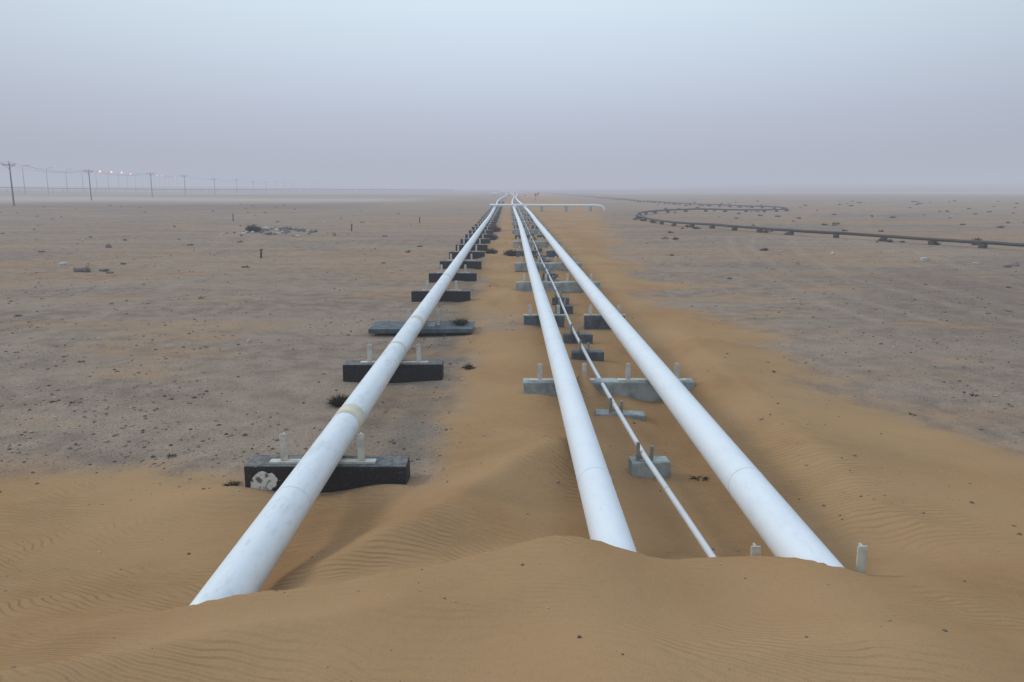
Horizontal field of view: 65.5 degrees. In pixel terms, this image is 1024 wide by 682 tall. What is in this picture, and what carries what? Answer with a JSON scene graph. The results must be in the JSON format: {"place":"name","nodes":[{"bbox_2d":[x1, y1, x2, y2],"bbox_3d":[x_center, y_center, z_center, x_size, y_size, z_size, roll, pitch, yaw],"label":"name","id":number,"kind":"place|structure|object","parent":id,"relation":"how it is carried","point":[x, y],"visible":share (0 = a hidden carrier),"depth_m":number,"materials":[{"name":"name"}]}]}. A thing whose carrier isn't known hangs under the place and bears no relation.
{"place":"outdoors","nodes":[
{"label":"outdoors","id":0,"kind":"place"},
{"bbox_2d":[0,183,1023,681],"bbox_3d":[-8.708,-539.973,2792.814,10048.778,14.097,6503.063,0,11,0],"label":"desert ground","id":1,"kind":"structure","parent":0,"point":[660,599],"depth_m":9.31,"materials":[{"name":"beige sand"}]},
{"bbox_2d":[2,161,14,205],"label":"utility pole","id":2,"kind":"object","parent":1,"relation":"on","point":[11,183],"visible":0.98,"depth_m":131.13,"materials":[{"name":"brown wood"}]},
{"bbox_2d":[4,161,312,182],"bbox_3d":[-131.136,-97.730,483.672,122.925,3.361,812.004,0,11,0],"label":"power line wires","id":3,"kind":"object","parent":2,"relation":"attached to","point":[110,173],"visible":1,"depth_m":195.75,"materials":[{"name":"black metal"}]},
{"bbox_2d":[84,170,92,199],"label":"utility pole","id":4,"kind":"object","parent":1,"relation":"on","point":[88,171],"visible":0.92,"depth_m":185.94,"materials":[{"name":"brown wood"}]},
{"bbox_2d":[223,478,243,485],"bbox_3d":[-2.770,1.413,7.894,0.194,0.076,0.228,9,14,38],"label":"dry shrub","id":5,"kind":"object","parent":1,"relation":"on","point":[234,482],"visible":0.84,"depth_m":7.91,"materials":[{"name":"brown plant"}]},
{"bbox_2d":[244,224,262,231],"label":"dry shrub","id":6,"kind":"object","parent":1,"relation":"on","point":[253,228],"visible":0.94,"depth_m":48.41,"materials":[{"name":"plant"}]},
{"bbox_2d":[221,226,348,236],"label":"rubble pile","id":7,"kind":"object","parent":1,"relation":"on","point":[283,230],"visible":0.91,"depth_m":48.63,"materials":[{"name":"concrete"}]},
{"bbox_2d":[244,432,409,492],"bbox_3d":[-1.823,1.278,7.936,1.592,0.770,0.364,0,11,0],"label":"concrete pipe support","id":8,"kind":"object","parent":1,"relation":"on","point":[273,472],"visible":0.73,"depth_m":7.78,"materials":[{"name":"paint"}]},
{"bbox_2d":[325,393,348,406],"bbox_3d":[-2.384,0.806,10.942,0.378,0.198,0.391,-4,12,-21],"label":"dry shrub","id":9,"kind":"object","parent":1,"relation":"on","point":[340,400],"visible":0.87,"depth_m":10.90,"materials":[{"name":"plant"}]},
{"bbox_2d":[343,344,443,382],"bbox_3d":[-1.842,0.414,12.410,1.540,0.765,0.365,0,11,0],"label":"concrete pipe support","id":10,"kind":"object","parent":1,"relation":"on","point":[418,370],"visible":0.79,"depth_m":12.26,"materials":[{"name":"paint"}]},
{"bbox_2d":[368,309,474,334],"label":"pipe support slab","id":11,"kind":"structure","parent":1,"relation":"on","point":[438,327],"depth_m":16.15,"materials":[{"name":"grey concrete"}]},
{"bbox_2d":[450,317,468,324],"bbox_3d":[-1.081,-0.413,16.403,0.455,0.193,0.480,0,11,0],"label":"dry shrub","id":12,"kind":"object","parent":11,"relation":"on","point":[461,321],"visible":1,"depth_m":16.36,"materials":[{"name":"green plant"}]},
{"bbox_2d":[411,280,470,301],"bbox_3d":[-1.870,-1.232,21.050,1.549,0.739,0.362,0,11,0],"label":"concrete pipe support","id":13,"kind":"object","parent":1,"relation":"on","point":[456,295],"visible":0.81,"depth_m":20.89,"materials":[{"name":"paint"}]},
{"bbox_2d":[429,264,476,282],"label":"concrete pipe support","id":14,"kind":"object","parent":1,"relation":"on","point":[458,276],"visible":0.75,"depth_m":25.26,"materials":[{"name":"paint"}]},
{"bbox_2d":[440,254,481,268],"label":"concrete pipe support","id":15,"kind":"object","parent":1,"relation":"on","point":[474,264],"visible":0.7,"depth_m":29.38,"materials":[{"name":"paint"}]},
{"bbox_2d":[449,245,484,258],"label":"concrete pipe support","id":16,"kind":"object","parent":1,"relation":"on","point":[476,254],"visible":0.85,"depth_m":33.63,"materials":[{"name":"paint"}]},
{"bbox_2d":[461,363,474,369],"bbox_3d":[-0.703,0.397,12.915,0.265,0.128,0.292,-7,13,-32],"label":"dry shrub","id":17,"kind":"object","parent":1,"relation":"on","point":[469,366],"visible":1,"depth_m":12.89,"materials":[{"name":"plant"}]},
{"bbox_2d":[456,239,487,250],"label":"concrete pipe support","id":18,"kind":"object","parent":1,"relation":"on","point":[482,247],"visible":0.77,"depth_m":37.83,"materials":[{"name":"paint"}]},
{"bbox_2d":[460,234,489,243],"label":"concrete pipe support","id":19,"kind":"object","parent":1,"relation":"on","point":[484,240],"visible":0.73,"depth_m":42.10,"materials":[{"name":"paint"}]},
{"bbox_2d":[190,193,506,604],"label":"white pipeline","id":20,"kind":"object","parent":19,"relation":"on","point":[248,563],"visible":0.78,"depth_m":6.71,"materials":[{"name":"paint"}]},
{"bbox_2d":[465,230,489,238],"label":"concrete pipe support","id":21,"kind":"object","parent":1,"relation":"on","point":[470,235],"visible":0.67,"depth_m":46.33,"materials":[{"name":"paint"}]},
{"bbox_2d":[469,226,492,233],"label":"concrete pipe support","id":22,"kind":"object","parent":1,"relation":"on","point":[483,231],"visible":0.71,"depth_m":50.63,"materials":[{"name":"paint"}]},
{"bbox_2d":[472,223,490,229],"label":"concrete pipe support","id":23,"kind":"object","parent":1,"relation":"on","point":[478,226],"visible":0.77,"depth_m":55.10,"materials":[{"name":"paint"}]},
{"bbox_2d":[475,221,494,226],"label":"concrete pipe support","id":24,"kind":"object","parent":1,"relation":"on","point":[486,225],"visible":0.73,"depth_m":59.13,"materials":[{"name":"paint"}]},
{"bbox_2d":[477,218,495,224],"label":"concrete pipe support","id":25,"kind":"object","parent":1,"relation":"on","point":[493,222],"visible":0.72,"depth_m":63.58,"materials":[{"name":"paint"}]},
{"bbox_2d":[484,249,497,253],"bbox_3d":[-0.914,-4.022,35.706,0.696,0.358,0.745,0,11,0],"label":"dry shrub","id":26,"kind":"object","parent":1,"relation":"on","point":[489,251],"visible":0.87,"depth_m":35.56,"materials":[{"name":"plant"}]},
{"bbox_2d":[485,233,498,239],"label":"dry shrub","id":27,"kind":"object","parent":1,"relation":"on","point":[491,237],"visible":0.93,"depth_m":44.57,"materials":[{"name":"plant"}]},
{"bbox_2d":[488,223,502,231],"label":"dry shrub","id":28,"kind":"object","parent":1,"relation":"on","point":[495,228],"visible":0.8,"depth_m":54.38,"materials":[{"name":"plant"}]},
{"bbox_2d":[3,332,1010,681],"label":"pebbles on sand","id":29,"kind":"object","parent":1,"relation":"on","point":[521,564],"visible":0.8,"depth_m":4.72,"materials":[{"name":"stone"}]},
{"bbox_2d":[503,249,515,255],"bbox_3d":[-0.015,-3.911,35.165,0.863,0.354,0.901,0,11,0],"label":"dry shrub","id":30,"kind":"object","parent":1,"relation":"on","point":[512,252],"visible":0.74,"depth_m":35.10,"materials":[{"name":"plant"}]},
{"bbox_2d":[491,191,527,196],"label":"pipeline expansion loop","id":31,"kind":"object","parent":1,"relation":"on","point":[508,192],"visible":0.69,"depth_m":257.48,"materials":[{"name":"white paint"}]},
{"bbox_2d":[0,200,1023,485],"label":"desert scrub","id":32,"kind":"object","parent":1,"relation":"on","point":[666,238],"visible":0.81,"depth_m":61.10,"materials":[{"name":"plant"}]},
{"bbox_2d":[0,235,1023,570],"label":"gravel stones","id":33,"kind":"object","parent":1,"relation":"on","point":[412,387],"visible":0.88,"depth_m":12.21,"materials":[{"name":"grey stone"}]},
{"bbox_2d":[15,215,1019,342],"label":"scattered rocks","id":34,"kind":"object","parent":1,"relation":"on","point":[84,269],"visible":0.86,"depth_m":29.83,"materials":[{"name":"stone"}]},
{"bbox_2d":[511,207,529,211],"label":"concrete pipe beam","id":35,"kind":"structure","parent":1,"relation":"on","point":[521,210],"depth_m":98.73,"materials":[{"name":"paint"}]},
{"bbox_2d":[514,231,529,238],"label":"concrete pipe support","id":36,"kind":"object","parent":1,"relation":"on","point":[519,235],"visible":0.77,"depth_m":45.69,"materials":[{"name":"paint"}]},
{"bbox_2d":[511,214,536,218],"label":"concrete pipe beam","id":37,"kind":"structure","parent":1,"relation":"on","point":[524,217],"depth_m":75.15,"materials":[{"name":"paint"}]},
{"bbox_2d":[516,245,536,256],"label":"concrete pipe support","id":38,"kind":"object","parent":1,"relation":"on","point":[519,252],"visible":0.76,"depth_m":34.21,"materials":[{"name":"paint"}]},
{"bbox_2d":[512,218,541,224],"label":"concrete pipe beam","id":39,"kind":"structure","parent":1,"relation":"on","point":[526,222],"depth_m":63.39,"materials":[{"name":"paint"}]},
{"bbox_2d":[512,226,548,233],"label":"concrete pipe beam","id":40,"kind":"structure","parent":1,"relation":"on","point":[535,231],"depth_m":51.59,"materials":[{"name":"paint"}]},
{"bbox_2d":[510,192,636,551],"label":"white pipeline","id":41,"kind":"object","parent":40,"relation":"on","point":[606,522],"visible":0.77,"depth_m":7.65,"materials":[{"name":"paint"}]},
{"bbox_2d":[510,190,843,566],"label":"white pipeline","id":42,"kind":"object","parent":40,"relation":"on","point":[780,526],"visible":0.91,"depth_m":7.37,"materials":[{"name":"paint"}]},
{"bbox_2d":[513,237,560,247],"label":"concrete pipe beam","id":43,"kind":"structure","parent":1,"relation":"on","point":[517,243],"depth_m":39.82,"materials":[{"name":"paint"}]},
{"bbox_2d":[534,244,541,252],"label":"pipe support","id":44,"kind":"object","parent":1,"relation":"on","point":[539,250],"visible":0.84,"depth_m":36.86,"materials":[{"name":"grey concrete"}]},
{"bbox_2d":[523,305,564,327],"bbox_3d":[0.680,-0.471,16.937,0.880,0.605,0.276,0,11,0],"label":"concrete pipe support","id":45,"kind":"object","parent":1,"relation":"on","point":[530,318],"visible":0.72,"depth_m":16.82,"materials":[{"name":"paint"}]},
{"bbox_2d":[537,231,551,238],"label":"concrete pipe support","id":46,"kind":"object","parent":1,"relation":"on","point":[540,235],"visible":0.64,"depth_m":45.69,"materials":[{"name":"paint"}]},
{"bbox_2d":[534,255,558,280],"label":"scrap boards","id":47,"kind":"object","parent":1,"relation":"on","point":[548,259],"visible":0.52,"depth_m":27.71,"materials":[{"name":"wood"}]},
{"bbox_2d":[490,204,604,211],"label":"branch pipeline","id":48,"kind":"object","parent":1,"relation":"on","point":[566,206],"visible":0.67,"depth_m":97.84,"materials":[{"name":"white paint"}]},
{"bbox_2d":[515,256,581,271],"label":"concrete pipe beam","id":49,"kind":"structure","parent":1,"relation":"on","point":[520,266],"depth_m":28.52,"materials":[{"name":"paint"}]},
{"bbox_2d":[514,199,715,556],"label":"bore pipe","id":50,"kind":"object","parent":49,"relation":"attached to","point":[704,545],"visible":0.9,"depth_m":7.88,"materials":[{"name":"metal"}]},
{"bbox_2d":[543,267,554,278],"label":"pipe support","id":51,"kind":"object","parent":1,"relation":"on","point":[551,274],"visible":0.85,"depth_m":26.07,"materials":[{"name":"grey concrete"}]},
{"bbox_2d":[546,245,566,256],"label":"concrete pipe support","id":52,"kind":"object","parent":1,"relation":"on","point":[551,253],"visible":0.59,"depth_m":34.22,"materials":[{"name":"paint"}]},
{"bbox_2d":[516,273,599,291],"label":"concrete pipe beam","id":53,"kind":"structure","parent":1,"relation":"on","point":[567,285],"depth_m":22.73,"materials":[{"name":"paint"}]},
{"bbox_2d":[552,290,568,304],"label":"pipe support","id":54,"kind":"object","parent":1,"relation":"on","point":[555,300],"visible":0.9,"depth_m":20.28,"materials":[{"name":"grey concrete"}]},
{"bbox_2d":[555,297,572,313],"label":"pipe support","id":55,"kind":"object","parent":1,"relation":"on","point":[569,309],"visible":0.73,"depth_m":18.91,"materials":[{"name":"grey concrete"}]},
{"bbox_2d":[563,324,592,343],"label":"pipe support","id":56,"kind":"object","parent":1,"relation":"on","point":[569,338],"visible":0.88,"depth_m":15.21,"materials":[{"name":"grey concrete"}]},
{"bbox_2d":[571,340,603,360],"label":"pipe support","id":57,"kind":"object","parent":1,"relation":"on","point":[596,355],"visible":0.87,"depth_m":13.60,"materials":[{"name":"grey concrete"}]},
{"bbox_2d":[584,305,625,329],"bbox_3d":[1.965,-0.471,16.942,0.880,0.606,0.277,0,11,0],"label":"concrete pipe support","id":58,"kind":"object","parent":1,"relation":"on","point":[594,321],"visible":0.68,"depth_m":16.84,"materials":[{"name":"paint"}]},
{"bbox_2d":[523,363,694,400],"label":"concrete pipe beam","id":59,"kind":"structure","parent":1,"relation":"on","point":[636,388],"depth_m":11.09,"materials":[{"name":"paint"}]},
{"bbox_2d":[595,398,644,420],"bbox_3d":[1.371,0.965,10.125,0.631,0.525,0.221,2,11,9],"label":"pipe support","id":60,"kind":"object","parent":1,"relation":"on","point":[638,415],"visible":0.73,"depth_m":10.04,"materials":[{"name":"concrete"}]},
{"bbox_2d":[628,442,670,477],"bbox_3d":[1.423,1.284,8.248,0.412,0.522,0.227,-1,11,-3],"label":"pipe support","id":61,"kind":"object","parent":1,"relation":"on","point":[638,466],"visible":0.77,"depth_m":8.15,"materials":[{"name":"concrete"}]},
{"bbox_2d":[689,476,710,480],"bbox_3d":[1.918,1.415,8.161,0.221,0.064,0.229,-9,14,-40],"label":"dry shrub","id":62,"kind":"object","parent":1,"relation":"on","point":[704,478],"visible":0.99,"depth_m":8.15,"materials":[{"name":"brown plant"}]},
{"bbox_2d":[544,192,1023,248],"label":"black pipeline","id":63,"kind":"object","parent":1,"relation":"on","point":[980,243],"visible":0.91,"depth_m":52.66,"materials":[{"name":"black metal"}]},
{"bbox_2d":[750,543,867,573],"bbox_3d":[2.003,1.692,5.404,1.100,0.624,0.300,0,11,0],"label":"concrete pipe support","id":64,"kind":"object","parent":1,"relation":"on","point":[861,558],"visible":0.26,"depth_m":5.37,"materials":[{"name":"paint"}]},
{"bbox_2d":[0,0,1023,187],"label":"sky","id":65,"kind":"structure","parent":0,"point":[396,93],"materials":[{"name":"grey"}]}
]}

